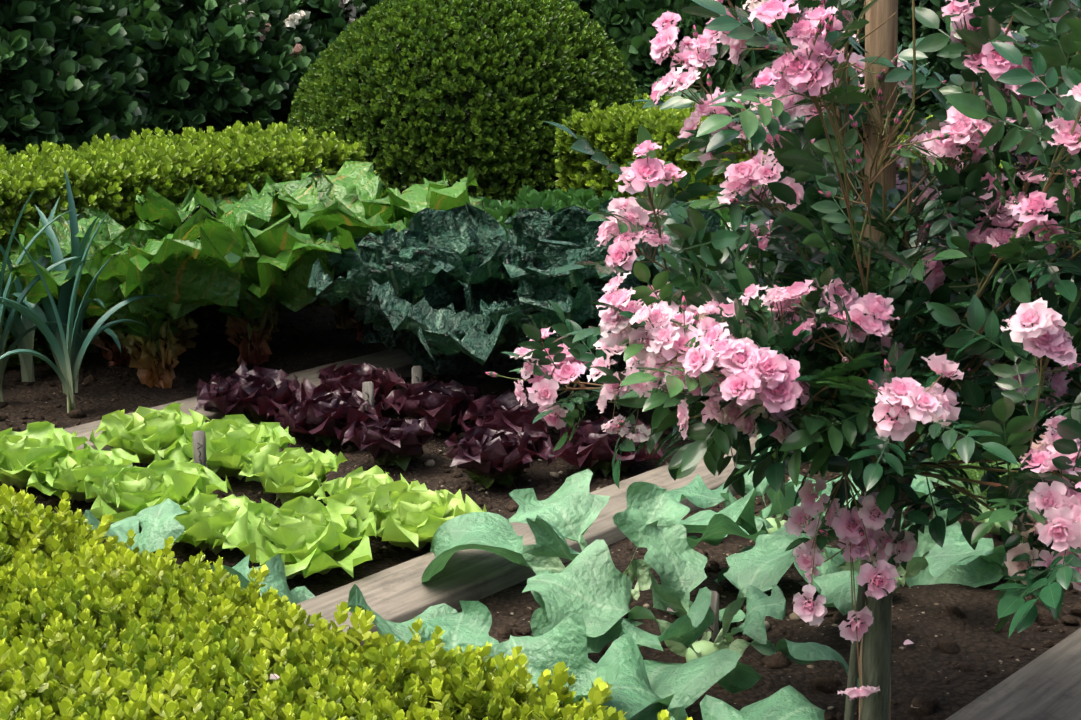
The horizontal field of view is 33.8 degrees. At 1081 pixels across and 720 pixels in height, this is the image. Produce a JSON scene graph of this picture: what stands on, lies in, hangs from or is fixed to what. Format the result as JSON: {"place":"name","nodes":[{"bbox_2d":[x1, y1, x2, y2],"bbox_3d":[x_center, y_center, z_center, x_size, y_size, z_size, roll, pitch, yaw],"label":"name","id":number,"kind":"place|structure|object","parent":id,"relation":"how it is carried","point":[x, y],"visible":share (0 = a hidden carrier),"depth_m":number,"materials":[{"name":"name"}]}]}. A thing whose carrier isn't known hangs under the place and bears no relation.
{"place":"outdoors","nodes":[
{"label":"outdoors","id":0,"kind":"place"},
{"bbox_2d":[0,303,1080,719],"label":"ground","id":1,"kind":"structure","parent":0,"point":[926,655],"depth_m":4.05,"materials":[{"name":"soil"}]},
{"bbox_2d":[0,0,153,155],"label":"shrub","id":2,"kind":"object","parent":1,"relation":"on","point":[91,89],"depth_m":7.91,"materials":[{"name":"green plant"}]},
{"bbox_2d":[0,165,165,412],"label":"leeks","id":3,"kind":"object","parent":1,"relation":"on","point":[67,338],"visible":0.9,"depth_m":5.31,"materials":[{"name":"green plant"}]},
{"bbox_2d":[0,120,376,369],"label":"hedge","id":4,"kind":"object","parent":1,"relation":"on","point":[104,175],"depth_m":6.31,"materials":[{"name":"green plant"}]},
{"bbox_2d":[11,161,381,388],"bbox_3d":[-1.094,-0.301,5.908,0.790,0.633,1.485,4,14,18],"label":"chard","id":5,"kind":"object","parent":1,"relation":"on","point":[190,264],"visible":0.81,"depth_m":5.43,"materials":[{"name":"green plant"}]},
{"bbox_2d":[192,431,206,467],"bbox_3d":[-0.852,0.293,4.460,0.032,0.243,0.023,-3,14,-12],"label":"plant label","id":6,"kind":"object","parent":1,"relation":"on","point":[199,437],"visible":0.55,"depth_m":4.43,"materials":[{"name":"grey wood"}]},
{"bbox_2d":[117,0,334,137],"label":"shrub","id":7,"kind":"object","parent":1,"relation":"on","point":[193,49],"depth_m":8.89,"materials":[{"name":"green plant"}]},
{"bbox_2d":[57,23,302,75],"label":"flowers","id":8,"kind":"object","parent":7,"relation":"on","point":[298,47],"visible":0.1,"depth_m":9.14,"materials":[{"name":"plant"}]},
{"bbox_2d":[0,166,485,366],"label":"chard","id":9,"kind":"object","parent":1,"relation":"on","point":[277,274],"visible":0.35,"depth_m":5.70,"materials":[{"name":"green plant"}]},
{"bbox_2d":[0,403,486,578],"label":"green lettuces","id":10,"kind":"object","parent":1,"relation":"on","point":[299,531],"visible":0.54,"depth_m":4.26,"materials":[{"name":"green plant"}]},
{"bbox_2d":[0,349,502,484],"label":"plank","id":11,"kind":"object","parent":1,"relation":"on","point":[398,361],"visible":0.1,"depth_m":5.57,"materials":[{"name":"brown wood"}]},
{"bbox_2d":[111,169,448,347],"bbox_3d":[-0.992,-0.368,6.216,1.242,0.613,0.856,-10,17,-35],"label":"chard","id":12,"kind":"object","parent":1,"relation":"on","point":[395,205],"visible":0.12,"depth_m":6.12,"materials":[{"name":"green plant"}]},
{"bbox_2d":[298,0,384,50],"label":"shrub","id":13,"kind":"object","parent":1,"relation":"on","point":[336,23],"depth_m":9.69,"materials":[{"name":"green plant"}]},
{"bbox_2d":[3,0,765,97],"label":"white shrub flowers","id":14,"kind":"object","parent":13,"relation":"on","point":[291,20],"visible":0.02,"depth_m":9.45,"materials":[{"name":"white plant"}]},
{"bbox_2d":[0,484,692,719],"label":"hedge","id":15,"kind":"object","parent":1,"relation":"on","point":[197,639],"depth_m":2.56,"materials":[{"name":"green plant"}]},
{"bbox_2d":[362,382,373,422],"bbox_3d":[-0.481,0.172,4.982,0.032,0.234,0.027,-1,14,-6],"label":"plant label","id":16,"kind":"object","parent":1,"relation":"on","point":[367,387],"visible":0.48,"depth_m":4.95,"materials":[{"name":"grey wood"}]},
{"bbox_2d":[412,366,422,383],"bbox_3d":[-0.359,0.127,5.193,0.032,0.225,0.006,-5,14,-19],"label":"plant label","id":17,"kind":"object","parent":1,"relation":"on","point":[417,371],"visible":0.35,"depth_m":5.17,"materials":[{"name":"grey wood"}]},
{"bbox_2d":[195,362,664,488],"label":"red lettuces","id":18,"kind":"object","parent":1,"relation":"on","point":[503,435],"visible":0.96,"depth_m":4.85,"materials":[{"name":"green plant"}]},
{"bbox_2d":[286,0,641,203],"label":"topiary dome","id":19,"kind":"structure","parent":1,"relation":"on","point":[337,68],"depth_m":8.22,"materials":[{"name":"green plant"}]},
{"bbox_2d":[472,189,557,238],"bbox_3d":[-0.020,-0.444,7.128,1.037,0.458,1.144,11,17,39],"label":"herb bed","id":20,"kind":"object","parent":1,"relation":"on","point":[496,205],"depth_m":6.87,"materials":[{"name":"green plant"}]},
{"bbox_2d":[0,309,1080,719],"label":"soil clods","id":21,"kind":"object","parent":1,"relation":"on","point":[930,703],"visible":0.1,"depth_m":4.11,"materials":[{"name":"brown soil"}]},
{"bbox_2d":[297,433,807,645],"bbox_3d":[1.057,0.135,5.324,0.216,0.069,5.550,11,17,39],"label":"plank","id":22,"kind":"object","parent":1,"relation":"on","point":[400,593],"visible":0.15,"depth_m":3.83,"materials":[{"name":"brown wood"}]},
{"bbox_2d":[84,420,1062,719],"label":"kohlrabi leaves","id":23,"kind":"object","parent":1,"relation":"on","point":[582,598],"visible":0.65,"depth_m":3.48,"materials":[{"name":"green plant"}]},
{"bbox_2d":[270,581,917,707],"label":"fallen petals","id":24,"kind":"object","parent":1,"relation":"on","point":[906,642],"visible":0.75,"depth_m":3.54,"materials":[{"name":"pink plant"}]},
{"bbox_2d":[223,355,1034,714],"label":"soil pebbles","id":25,"kind":"object","parent":1,"relation":"on","point":[767,625],"visible":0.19,"depth_m":3.81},
{"bbox_2d":[308,196,1075,411],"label":"savoy cabbages","id":26,"kind":"object","parent":1,"relation":"on","point":[455,291],"visible":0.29,"depth_m":5.25,"materials":[{"name":"green plant"}]},
{"bbox_2d":[476,185,935,261],"bbox_3d":[0.553,-0.333,6.676,2.344,0.469,1.090,11,17,39],"label":"hedge","id":27,"kind":"object","parent":1,"relation":"on","point":[586,199],"visible":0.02,"depth_m":6.95,"materials":[{"name":"green plant"}]},
{"bbox_2d":[702,590,718,642],"bbox_3d":[0.331,0.549,3.465,0.032,0.211,0.011,5,15,21],"label":"plant label","id":28,"kind":"object","parent":1,"relation":"on","point":[714,607],"visible":0.26,"depth_m":3.44,"materials":[{"name":"grey wood"}]},
{"bbox_2d":[569,0,851,103],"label":"shrub","id":29,"kind":"object","parent":1,"relation":"on","point":[629,29],"depth_m":10.03,"materials":[{"name":"plant"}]},
{"bbox_2d":[485,0,1080,719],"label":"rose","id":30,"kind":"object","parent":1,"relation":"on","point":[1003,424],"depth_m":2.64,"materials":[{"name":"pink plant"}]},
{"bbox_2d":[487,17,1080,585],"bbox_3d":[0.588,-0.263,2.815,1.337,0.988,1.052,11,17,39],"label":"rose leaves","id":31,"kind":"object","parent":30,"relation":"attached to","point":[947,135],"visible":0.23,"depth_m":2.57,"materials":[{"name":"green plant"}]},
{"bbox_2d":[629,509,1002,661],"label":"kohlrabi bulbs","id":32,"kind":"object","parent":1,"relation":"on","point":[705,647],"visible":0.1,"depth_m":3.38,"materials":[{"name":"green plant"}]},
{"bbox_2d":[553,93,1080,230],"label":"hedge","id":33,"kind":"object","parent":1,"relation":"on","point":[609,132],"depth_m":7.42,"materials":[{"name":"green plant"}]},
{"bbox_2d":[859,0,897,719],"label":"wooden post","id":34,"kind":"object","parent":1,"relation":"in","point":[881,39],"visible":0.23,"depth_m":2.79,"materials":[{"name":"brown wood"}]},
{"bbox_2d":[844,0,1080,121],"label":"yew hedge","id":35,"kind":"object","parent":1,"relation":"on","point":[927,105],"depth_m":12.42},
{"bbox_2d":[916,433,1058,585],"bbox_3d":[1.214,0.239,3.975,0.916,0.456,0.439,-13,18,-42],"label":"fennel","id":36,"kind":"object","parent":1,"relation":"on","point":[975,472],"visible":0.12,"depth_m":3.80,"materials":[{"name":"green plant"}]},
{"bbox_2d":[945,628,1080,719],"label":"plank","id":37,"kind":"object","parent":1,"relation":"on","point":[1046,685],"visible":1,"depth_m":3.23,"materials":[{"name":"grey wood"}]}
]}

